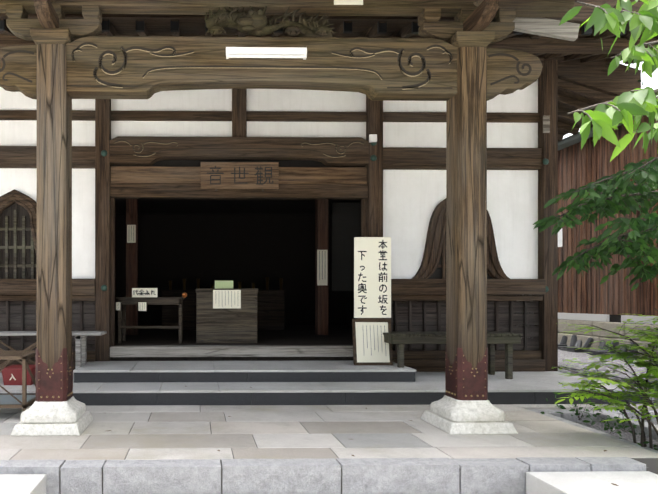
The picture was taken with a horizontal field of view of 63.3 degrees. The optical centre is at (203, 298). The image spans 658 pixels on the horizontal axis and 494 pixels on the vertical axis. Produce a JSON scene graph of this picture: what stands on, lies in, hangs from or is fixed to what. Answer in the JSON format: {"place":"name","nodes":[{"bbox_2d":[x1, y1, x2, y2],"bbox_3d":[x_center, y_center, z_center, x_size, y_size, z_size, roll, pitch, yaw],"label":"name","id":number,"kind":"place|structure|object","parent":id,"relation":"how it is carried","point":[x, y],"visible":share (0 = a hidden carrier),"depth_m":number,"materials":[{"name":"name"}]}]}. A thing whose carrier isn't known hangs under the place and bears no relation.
{"place":"outdoors","nodes":[
{"label":"outdoors","id":0,"kind":"place"},
{"bbox_2d":[75,336,86,368],"bbox_3d":[-1.732,0.807,7.246,0.090,0.601,0.390,0,0,-1],"label":"bench leg","id":1,"kind":"object","parent":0,"point":[80,351],"visible":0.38,"depth_m":7.05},
{"bbox_2d":[0,331,106,335],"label":"bench top","id":2,"kind":"object","parent":1,"relation":"on","point":[34,333],"visible":0.73,"depth_m":7.03,"materials":[{"name":"grey wood"}]},
{"bbox_2d":[115,325,352,344],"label":"interior floor","id":3,"kind":"structure","parent":0,"point":[307,335],"depth_m":9.69,"materials":[{"name":"brown wood"}]},
{"bbox_2d":[116,297,183,342],"bbox_3d":[-0.884,0.354,8.683,1.103,0.755,0.600,0,0,-1],"label":"interior table","id":4,"kind":"object","parent":3,"relation":"on","point":[122,326],"visible":0.92,"depth_m":8.41,"materials":[{"name":"brown wood"}]},
{"bbox_2d":[162,290,283,329],"bbox_3d":[0.459,0.260,12.502,2.900,0.945,0.800,0,0,-1],"label":"altar table","id":5,"kind":"object","parent":3,"relation":"on","point":[270,309],"visible":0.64,"depth_m":12.11,"materials":[{"name":"brown wood"}]},
{"bbox_2d":[169,277,282,289],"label":"altar ornaments","id":6,"kind":"object","parent":5,"relation":"on","point":[239,284],"visible":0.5,"depth_m":12.18,"materials":[{"name":"gold metal"}]},
{"bbox_2d":[126,199,327,334],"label":"inner posts","id":7,"kind":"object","parent":3,"relation":"on","point":[321,243],"depth_m":10.33,"materials":[{"name":"brown wood"}]},
{"bbox_2d":[196,289,257,342],"bbox_3d":[0.383,0.281,8.725,1.032,0.900,0.574,0,0,-1],"label":"offertory box","id":8,"kind":"object","parent":3,"relation":"on","point":[230,325],"visible":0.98,"depth_m":8.45,"materials":[{"name":"brown wood"}]},
{"bbox_2d":[215,281,232,288],"bbox_3d":[0.344,-0.235,8.552,0.309,0.137,0.004,0,0,-1],"label":"green card","id":9,"kind":"object","parent":8,"relation":"on","point":[223,284],"visible":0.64,"depth_m":8.55,"materials":[{"name":"green paper"}]},
{"bbox_2d":[112,159,515,325],"bbox_3d":[0.503,-1.362,11.062,8.750,4.500,6.120,0,0,-1],"label":"interior shell","id":10,"kind":"object","parent":3,"relation":"on","point":[246,243],"visible":0.06,"depth_m":14.02},
{"bbox_2d":[116,225,326,310],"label":"paper notices","id":11,"kind":"object","parent":10,"relation":"attached to","point":[219,300],"visible":0.88,"depth_m":8.44,"materials":[{"name":"beige paper"}]},
{"bbox_2d":[133,290,155,294],"bbox_3d":[-0.972,-0.102,8.430,0.371,0.099,0.001,0,0,-1],"label":"sign lettering","id":12,"kind":"object","parent":11,"relation":"attached to","point":[141,293],"visible":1,"depth_m":8.43,"materials":[{"name":"black paint"}]},
{"bbox_2d":[131,226,322,309],"bbox_3d":[0.492,-0.634,9.340,3.957,1.658,1.892,0,0,-1],"label":"lettering","id":13,"kind":"object","parent":11,"relation":"attached to","point":[231,291],"visible":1,"depth_m":10.26,"materials":[{"name":"grey paint"}]},
{"bbox_2d":[332,202,360,290],"bbox_3d":[3.420,-1.073,10.557,1.543,1.817,0.030,0,0,-1],"label":"panel","id":14,"kind":"object","parent":10,"relation":"attached to","point":[346,223],"visible":0.36,"depth_m":10.54,"materials":[{"name":"black wood"}]},
{"bbox_2d":[95,60,557,370],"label":"wooden posts","id":15,"kind":"object","parent":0,"point":[547,192],"visible":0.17,"depth_m":7.80,"materials":[{"name":"brown wood"}]},
{"bbox_2d":[0,110,545,372],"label":"horizontal beams","id":16,"kind":"structure","parent":15,"relation":"attached to","point":[394,158],"depth_m":7.79,"materials":[{"name":"brown wood"}]},
{"bbox_2d":[0,19,657,63],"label":"hall eave rafters","id":17,"kind":"object","parent":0,"point":[404,32],"visible":0.08,"depth_m":6.26,"materials":[{"name":"brown wood"}]},
{"bbox_2d":[0,0,657,36],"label":"eaves","id":18,"kind":"object","parent":17,"relation":"on","point":[155,24],"depth_m":5.88,"materials":[{"name":"brown wood"}]},
{"bbox_2d":[354,237,390,317],"bbox_3d":[2.426,-0.305,7.345,0.530,1.157,0.018,0,0,-1],"label":"white sign board","id":19,"kind":"object","parent":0,"point":[369,262],"visible":1,"depth_m":7.34,"materials":[{"name":"white wood"}]},
{"bbox_2d":[358,240,387,314],"bbox_3d":[2.427,-0.306,7.334,0.437,1.080,0.001,0,0,-1],"label":"sign lettering","id":20,"kind":"object","parent":19,"relation":"attached to","point":[362,288],"visible":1,"depth_m":7.34},
{"bbox_2d":[558,79,614,141],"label":"rafters","id":21,"kind":"object","parent":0,"point":[585,92],"visible":0.02,"depth_m":8.60,"materials":[{"name":"brown wood"}]},
{"bbox_2d":[558,58,640,134],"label":"hall eave boards","id":22,"kind":"object","parent":21,"relation":"on","point":[619,80],"visible":0.14,"depth_m":8.14,"materials":[{"name":"brown wood"}]},
{"bbox_2d":[558,115,644,150],"bbox_3d":[9.190,-3.899,12.871,0.330,0.040,12.300,0,0,-1],"label":"roof edge","id":23,"kind":"object","parent":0,"point":[576,141],"visible":0.22,"depth_m":12.70,"materials":[{"name":"wood"}]},
{"bbox_2d":[558,115,657,315],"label":"board wall","id":24,"kind":"structure","parent":0,"point":[633,215],"depth_m":12.11,"materials":[{"name":"brown wood"}]},
{"bbox_2d":[561,116,656,315],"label":"neighbour wall battens","id":25,"kind":"object","parent":24,"relation":"attached to","point":[600,232],"visible":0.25,"depth_m":11.99,"materials":[{"name":"brown wood"}]},
{"bbox_2d":[558,319,657,357],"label":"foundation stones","id":26,"kind":"object","parent":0,"point":[563,326],"visible":0.19,"depth_m":11.96,"materials":[{"name":"grey stone"}]},
{"bbox_2d":[558,313,657,324],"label":"foundation wall","id":27,"kind":"structure","parent":26,"relation":"on","point":[589,317],"depth_m":11.98,"materials":[{"name":"grey concrete"}]},
{"bbox_2d":[609,315,620,321],"bbox_3d":[9.432,0.445,11.574,0.180,0.165,0.500,0,0,-1],"label":"wall vent","id":28,"kind":"object","parent":27,"relation":"in","point":[614,318],"visible":0.29,"depth_m":11.62,"materials":[{"name":"black metal"}]},
{"bbox_2d":[563,61,657,137],"label":"sky","id":29,"kind":"structure","parent":0,"point":[648,81],"materials":[{"name":"white"}]},
{"label":"ground","id":30,"kind":"structure","parent":0,"visible":0},
{"bbox_2d":[0,457,645,493],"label":"kerb stones","id":31,"kind":"object","parent":30,"relation":"on","point":[359,476],"visible":0.9,"depth_m":3.94,"materials":[{"name":"grey stone"}]},
{"bbox_2d":[60,463,648,493],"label":"joint","id":32,"kind":"object","parent":31,"relation":"in","point":[647,468],"visible":0.14,"depth_m":3.95,"materials":[{"name":"grey concrete"}]},
{"bbox_2d":[0,471,657,493],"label":"stair cheek stones","id":33,"kind":"object","parent":30,"relation":"on","point":[626,482],"visible":0.95,"depth_m":3.73,"materials":[{"name":"stone"}]},
{"bbox_2d":[2,406,657,474],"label":"paving bed","id":34,"kind":"object","parent":30,"relation":"on","point":[651,464],"depth_m":4.14,"materials":[{"name":"grey"}]},
{"bbox_2d":[0,404,657,460],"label":"paving slabs","id":35,"kind":"structure","parent":34,"relation":"on","point":[276,431],"depth_m":4.75,"materials":[{"name":"stone"}]},
{"bbox_2d":[0,350,35,411],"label":"steel stand","id":36,"kind":"object","parent":35,"relation":"on","point":[23,355],"visible":0.73,"depth_m":5.43,"materials":[{"name":"brown metal"}]},
{"bbox_2d":[0,395,35,404],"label":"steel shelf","id":37,"kind":"object","parent":36,"relation":"attached to","point":[7,399],"visible":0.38,"depth_m":5.71,"materials":[{"name":"grey metal"}]},
{"bbox_2d":[1,365,35,384],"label":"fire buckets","id":38,"kind":"object","parent":36,"relation":"on","point":[14,370],"visible":0.73,"depth_m":6.53,"materials":[{"name":"red metal"}]},
{"bbox_2d":[10,395,517,435],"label":"pillar stone bases","id":39,"kind":"object","parent":35,"relation":"on","point":[71,416],"visible":0.9,"depth_m":4.91,"materials":[{"name":"white stone"}]},
{"bbox_2d":[37,44,486,368],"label":"kohai pillars","id":40,"kind":"structure","parent":39,"relation":"on","point":[466,218],"depth_m":5.04,"materials":[{"name":"brown wood"}]},
{"bbox_2d":[6,0,515,47],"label":"kohai brackets","id":41,"kind":"object","parent":40,"relation":"on","point":[498,28],"visible":0.79,"depth_m":5.06,"materials":[{"name":"brown wood"}]},
{"bbox_2d":[34,0,498,30],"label":"kohai brackets","id":42,"kind":"object","parent":41,"relation":"on","point":[481,16],"visible":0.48,"depth_m":4.81,"materials":[{"name":"brown wood"}]},
{"bbox_2d":[0,0,574,17],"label":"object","id":43,"kind":"object","parent":41,"relation":"on","point":[535,8],"visible":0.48,"depth_m":5.10,"materials":[{"name":"brown wood"}]},
{"bbox_2d":[35,345,487,401],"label":"copper pillar shoes","id":44,"kind":"object","parent":40,"relation":"attached to","point":[54,384],"visible":0.9,"depth_m":5.03,"materials":[{"name":"brown metal"}]},
{"bbox_2d":[35,352,485,397],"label":"metal studs","id":45,"kind":"object","parent":44,"relation":"attached to","point":[445,382],"visible":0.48,"depth_m":5.02,"materials":[{"name":"metal"}]},
{"bbox_2d":[66,36,457,100],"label":"carved beam","id":46,"kind":"structure","parent":40,"relation":"attached to","point":[211,51],"depth_m":5.05,"materials":[{"name":"brown wood"}]},
{"bbox_2d":[71,42,451,88],"bbox_3d":[0.586,-2.297,5.043,3.760,0.440,0.001,0,0,-1],"label":"kohai beam carving","id":47,"kind":"object","parent":46,"relation":"attached to","point":[400,52],"visible":1,"depth_m":5.04},
{"bbox_2d":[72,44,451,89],"bbox_3d":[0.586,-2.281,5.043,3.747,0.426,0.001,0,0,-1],"label":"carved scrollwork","id":48,"kind":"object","parent":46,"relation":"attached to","point":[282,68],"visible":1,"depth_m":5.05,"materials":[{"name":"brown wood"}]},
{"bbox_2d":[226,47,306,54],"bbox_3d":[0.617,-2.429,5.027,0.796,0.069,0.039,0,0,-1],"label":"fluorescent light","id":49,"kind":"object","parent":46,"relation":"attached to","point":[272,50],"visible":0.9,"depth_m":5.01,"materials":[{"name":"white plastic"}]},
{"bbox_2d":[226,53,306,59],"bbox_3d":[0.617,-2.380,5.022,0.786,0.040,0.041,0,0,-1],"label":"lamp tube","id":50,"kind":"object","parent":49,"relation":"attached to","point":[228,56],"visible":1,"depth_m":5.01,"materials":[{"name":"white glass"}]},
{"bbox_2d":[205,6,337,37],"bbox_3d":[0.678,-2.756,5.098,1.334,0.427,0.284,0,0,-1],"label":"dragon carving","id":51,"kind":"object","parent":46,"relation":"on","point":[252,23],"visible":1,"depth_m":5.07,"materials":[{"name":"brown wood"}]},
{"bbox_2d":[0,45,542,100],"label":"kohai beam noses","id":52,"kind":"object","parent":40,"relation":"attached to","point":[24,65],"visible":0.62,"depth_m":5.10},
{"bbox_2d":[0,50,531,84],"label":"carved scroll lines","id":53,"kind":"object","parent":52,"relation":"attached to","point":[491,55],"visible":1,"depth_m":5.09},
{"bbox_2d":[557,349,657,448],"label":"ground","id":54,"kind":"structure","parent":30,"relation":"on","point":[582,358],"depth_m":8.83,"materials":[{"name":"grey gravel"}]},
{"bbox_2d":[512,404,657,409],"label":"paving strip","id":55,"kind":"object","parent":54,"relation":"on","point":[542,406],"visible":0.17,"depth_m":6.12,"materials":[{"name":"stone"}]},
{"bbox_2d":[530,409,657,452],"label":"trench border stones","id":56,"kind":"object","parent":54,"relation":"on","point":[566,417],"visible":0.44,"depth_m":5.81,"materials":[{"name":"stone"}]},
{"bbox_2d":[533,80,657,290],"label":"foliage","id":57,"kind":"object","parent":54,"relation":"on","point":[597,202],"depth_m":4.31,"materials":[{"name":"green plant"}]},
{"bbox_2d":[558,335,637,358],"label":"rocks","id":58,"kind":"object","parent":54,"relation":"on","point":[575,343],"visible":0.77,"depth_m":11.81,"materials":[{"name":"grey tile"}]},
{"bbox_2d":[539,359,657,450],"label":"plants","id":59,"kind":"object","parent":54,"relation":"on","point":[593,422],"depth_m":5.61,"materials":[{"name":"green plant"}]},
{"bbox_2d":[551,308,657,448],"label":"shrub","id":60,"kind":"object","parent":54,"relation":"in","point":[652,373],"depth_m":4.61,"materials":[{"name":"green plant"}]},
{"bbox_3d":[-0.521,1.336,7.333,11.800,0.393,2.230,0,0,-1],"label":"platform","id":61,"kind":"object","parent":30,"relation":"on","visible":0},
{"bbox_2d":[0,371,635,392],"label":"tread slabs","id":62,"kind":"structure","parent":61,"relation":"on","point":[547,381],"depth_m":6.46,"materials":[{"name":"stone"}]},
{"bbox_2d":[0,340,36,368],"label":"braces","id":63,"kind":"object","parent":62,"relation":"on","point":[32,346],"depth_m":7.38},
{"bbox_2d":[384,335,520,378],"bbox_3d":[3.463,0.810,7.267,1.785,0.594,0.530,0,0,-1],"label":"bench frame","id":64,"kind":"object","parent":62,"relation":"on","point":[492,341],"visible":0.46,"depth_m":7.01,"materials":[{"name":"brown wood"}]},
{"bbox_2d":[383,331,522,335],"bbox_3d":[3.463,0.497,7.267,1.805,0.030,0.570,0,0,-1],"label":"bench top","id":65,"kind":"object","parent":64,"relation":"on","point":[443,333],"visible":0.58,"depth_m":7.11,"materials":[{"name":"brown wood"}]},
{"bbox_3d":[0.414,-4.612,12.081,13.160,0.600,12.560,0,0,-1],"label":"hall","id":66,"kind":"object","parent":62,"relation":"on","visible":0},
{"bbox_2d":[0,189,36,238],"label":"window frame","id":67,"kind":"object","parent":66,"relation":"attached to","point":[32,201],"visible":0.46,"depth_m":7.76,"materials":[{"name":"brown wood"}]},
{"bbox_2d":[0,193,36,255],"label":"window frame","id":68,"kind":"object","parent":67,"relation":"attached to","point":[29,211],"visible":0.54,"depth_m":7.74,"materials":[{"name":"brown wood"}]},
{"bbox_2d":[0,203,36,278],"bbox_3d":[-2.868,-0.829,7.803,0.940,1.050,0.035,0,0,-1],"label":"window lattice","id":69,"kind":"object","parent":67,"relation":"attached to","point":[15,247],"visible":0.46,"depth_m":7.79,"materials":[{"name":"brown wood"}]},
{"bbox_2d":[111,166,366,183],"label":"lintel beam","id":70,"kind":"structure","parent":66,"relation":"attached to","point":[289,175],"depth_m":7.85,"materials":[{"name":"brown wood"}]},
{"bbox_2d":[111,198,366,345],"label":"door jambs","id":71,"kind":"structure","parent":66,"relation":"attached to","point":[363,217],"depth_m":7.82,"materials":[{"name":"brown wood"}]},
{"bbox_2d":[110,136,368,165],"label":"carved beam","id":72,"kind":"structure","parent":66,"relation":"attached to","point":[356,153],"depth_m":7.74,"materials":[{"name":"brown wood"}]},
{"bbox_2d":[116,141,359,157],"bbox_3d":[0.549,-2.259,7.733,3.776,0.240,0.001,0,0,-1],"label":"beam carving","id":73,"kind":"object","parent":72,"relation":"attached to","point":[177,145],"visible":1,"depth_m":7.72},
{"bbox_2d":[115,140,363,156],"bbox_3d":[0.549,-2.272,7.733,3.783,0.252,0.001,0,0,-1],"label":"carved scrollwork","id":74,"kind":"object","parent":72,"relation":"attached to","point":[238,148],"visible":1,"depth_m":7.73,"materials":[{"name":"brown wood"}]},
{"bbox_2d":[232,89,246,136],"bbox_3d":[0.547,-3.057,7.872,0.218,1.210,0.140,0,0,-1],"label":"wooden post","id":75,"kind":"object","parent":66,"relation":"attached to","point":[239,112],"visible":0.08,"depth_m":7.80,"materials":[{"name":"brown wood"}]},
{"bbox_2d":[201,162,278,188],"bbox_3d":[0.543,-1.858,7.717,1.176,0.401,0.030,0,0,-1],"label":"name plaque","id":76,"kind":"object","parent":66,"relation":"attached to","point":[227,176],"visible":0.98,"depth_m":7.70,"materials":[{"name":"brown wood"}]},
{"bbox_2d":[207,166,272,184],"bbox_3d":[0.553,-1.859,7.701,1.002,0.282,0.001,0,0,-1],"label":"lettering","id":77,"kind":"object","parent":76,"relation":"attached to","point":[257,173],"visible":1,"depth_m":7.70,"materials":[{"name":"black paint"}]},
{"bbox_2d":[0,80,537,278],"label":"plaster wall","id":78,"kind":"structure","parent":66,"relation":"attached to","point":[412,199],"depth_m":7.91,"materials":[{"name":"white paint"}]},
{"bbox_2d":[427,231,492,278],"bbox_3d":[3.962,-0.916,7.922,1.120,1.224,0.010,0,0,-1],"label":"lattice","id":79,"kind":"object","parent":78,"relation":"attached to","point":[437,274],"depth_m":7.91,"materials":[{"name":"black"}]},
{"bbox_2d":[437,235,445,278],"bbox_3d":[3.962,-0.829,7.896,0.940,1.050,0.035,0,0,-1],"label":"window lattice","id":80,"kind":"object","parent":79,"relation":"attached to","point":[443,266],"visible":0.02,"depth_m":7.88,"materials":[{"name":"brown wood"}]},
{"bbox_2d":[0,301,538,350],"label":"wainscot boards","id":81,"kind":"object","parent":66,"relation":"attached to","point":[402,318],"visible":0.35,"depth_m":7.89,"materials":[{"name":"brown wood"}]},
{"bbox_2d":[6,301,526,350],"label":"wainscot battens","id":82,"kind":"object","parent":81,"relation":"attached to","point":[395,320],"visible":0.56,"depth_m":7.86,"materials":[{"name":"brown wood"}]},
{"bbox_2d":[0,19,625,34],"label":"rafter ends","id":83,"kind":"object","parent":66,"relation":"attached to","point":[347,27],"visible":0.29,"depth_m":5.91,"materials":[{"name":"brown wood"}]},
{"bbox_2d":[101,142,548,291],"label":"metal fittings","id":84,"kind":"object","parent":66,"relation":"attached to","point":[545,161],"visible":0.83,"depth_m":7.76,"materials":[{"name":"teal metal"}]},
{"bbox_2d":[0,34,657,63],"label":"eave purlins","id":85,"kind":"object","parent":66,"relation":"attached to","point":[548,45],"visible":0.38,"depth_m":6.30,"materials":[{"name":"brown wood"}]},
{"bbox_2d":[369,134,376,141],"bbox_3d":[2.565,-2.428,7.747,0.110,0.110,0.054,0,0,-1],"label":"wall lamp","id":86,"kind":"object","parent":66,"relation":"attached to","point":[372,137],"visible":1,"depth_m":7.72,"materials":[{"name":"white plastic"}]},
{"bbox_2d":[411,199,509,278],"bbox_3d":[3.962,-0.983,7.894,1.507,1.357,0.090,0,0,-1],"label":"window frame","id":87,"kind":"object","parent":66,"relation":"attached to","point":[429,239],"visible":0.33,"depth_m":7.84,"materials":[{"name":"brown wood"}]},
{"bbox_2d":[543,116,549,132],"bbox_3d":[5.228,-2.661,7.803,0.100,0.260,0.014,0,0,-1],"label":"wooden name tag","id":88,"kind":"object","parent":66,"relation":"attached to","point":[546,124],"visible":0.94,"depth_m":7.80,"materials":[{"name":"brown wood"}]},
{"bbox_2d":[558,115,632,146],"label":"roof","id":89,"kind":"structure","parent":66,"relation":"attached to","point":[570,138],"depth_m":9.67,"materials":[{"name":"silver metal"}]},
{"bbox_3d":[0.582,-3.441,5.328,7.050,1.396,3.150,0,0,-1],"label":"porch","id":90,"kind":"object","parent":66,"relation":"attached to","visible":0},
{"bbox_2d":[334,0,362,4],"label":"paper label","id":91,"kind":"object","parent":90,"relation":"attached to","point":[348,2],"visible":1,"depth_m":5.07,"materials":[{"name":"beige paper"}]},
{"bbox_2d":[513,17,579,40],"bbox_3d":[3.386,-2.897,5.391,1.127,0.338,0.060,0,0,-1],"label":"beam end","id":92,"kind":"object","parent":90,"relation":"attached to","point":[551,28],"visible":0.5,"depth_m":5.37,"materials":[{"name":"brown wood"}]},
{"bbox_2d":[0,392,642,405],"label":"step riser","id":93,"kind":"object","parent":61,"relation":"on","point":[330,398],"visible":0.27,"depth_m":6.21,"materials":[{"name":"black stone"}]},
{"bbox_3d":[0.547,1.047,7.492,4.480,0.142,1.340,0,0,-1],"label":"step","id":94,"kind":"object","parent":61,"relation":"on","visible":0},
{"bbox_2d":[110,345,352,356],"bbox_3d":[0.547,0.805,7.892,3.932,0.158,0.260,0,0,-1],"label":"threshold","id":95,"kind":"object","parent":94,"relation":"on","point":[231,350],"visible":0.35,"depth_m":7.77,"materials":[{"name":"grey wood"}]},
{"bbox_2d":[110,357,352,360],"bbox_3d":[0.546,0.929,7.927,3.932,0.089,0.190,0,0,-1],"label":"threshold shadow board","id":96,"kind":"object","parent":95,"relation":"attached to","point":[231,358],"visible":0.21,"depth_m":7.83,"materials":[{"name":"brown wood"}]},
{"bbox_2d":[73,361,415,372],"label":"tread slabs","id":97,"kind":"structure","parent":94,"relation":"on","point":[209,366],"depth_m":7.03,"materials":[{"name":"stone"}]},
{"bbox_2d":[357,318,386,318],"bbox_3d":[2.426,0.055,7.371,0.430,1.778,0.034,0,0,-1],"label":"sign frame","id":98,"kind":"object","parent":97,"relation":"on","point":[371,318],"visible":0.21,"depth_m":7.35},
{"bbox_2d":[352,319,392,364],"bbox_3d":[2.407,0.618,7.293,0.558,0.648,0.114,0,0,-1],"label":"sign frame","id":99,"kind":"object","parent":97,"relation":"on","point":[355,362],"visible":0.98,"depth_m":7.28,"materials":[{"name":"wood"}]},
{"bbox_2d":[355,322,389,361],"bbox_3d":[2.407,0.618,7.293,0.470,0.568,0.080,0,0,-1],"label":"sign paper","id":100,"kind":"object","parent":99,"relation":"in","point":[364,354],"visible":1,"depth_m":7.29,"materials":[{"name":"white paper"}]},
{"bbox_2d":[363,326,385,354],"bbox_3d":[2.436,0.598,7.294,0.321,0.430,0.061,0,0,-1],"label":"sign lettering","id":101,"kind":"object","parent":100,"relation":"on","point":[374,339],"visible":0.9,"depth_m":7.30},
{"bbox_2d":[74,372,414,382],"bbox_3d":[0.549,1.040,7.317,4.540,0.133,1.050,0,0,-1],"label":"black granite riser","id":102,"kind":"object","parent":94,"relation":"on","point":[251,377],"visible":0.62,"depth_m":6.79,"materials":[{"name":"black stone"}]},
{"bbox_3d":[-0.149,1.557,2.057,13.600,0.052,3.730,0,0,-1],"label":"approach paving bed","id":103,"kind":"object","parent":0,"visible":0},
{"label":"approach paving","id":104,"kind":"structure","parent":103,"relation":"on","visible":0},
{"bbox_2d":[108,386,617,485],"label":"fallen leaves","id":105,"kind":"object","parent":104,"relation":"on","point":[409,420],"visible":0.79,"depth_m":4.33,"materials":[{"name":"brown plant"}]},
{"bbox_2d":[558,0,657,161],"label":"broadleaf tree","id":106,"kind":"object","parent":104,"relation":"on","point":[606,119],"depth_m":2.07,"materials":[{"name":"green plant"}]},
{"bbox_3d":[0.486,-1.277,12.362,9.710,4.770,9.000,0,0,-1],"label":"hall side","id":107,"kind":"object","parent":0,"visible":0},
{"bbox_2d":[558,228,561,246],"bbox_3d":[5.500,-0.848,8.065,0.200,0.508,0.170,0,0,-1],"label":"sign","id":108,"kind":"object","parent":107,"relation":"attached to","point":[560,238],"visible":0.17,"depth_m":7.98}
]}

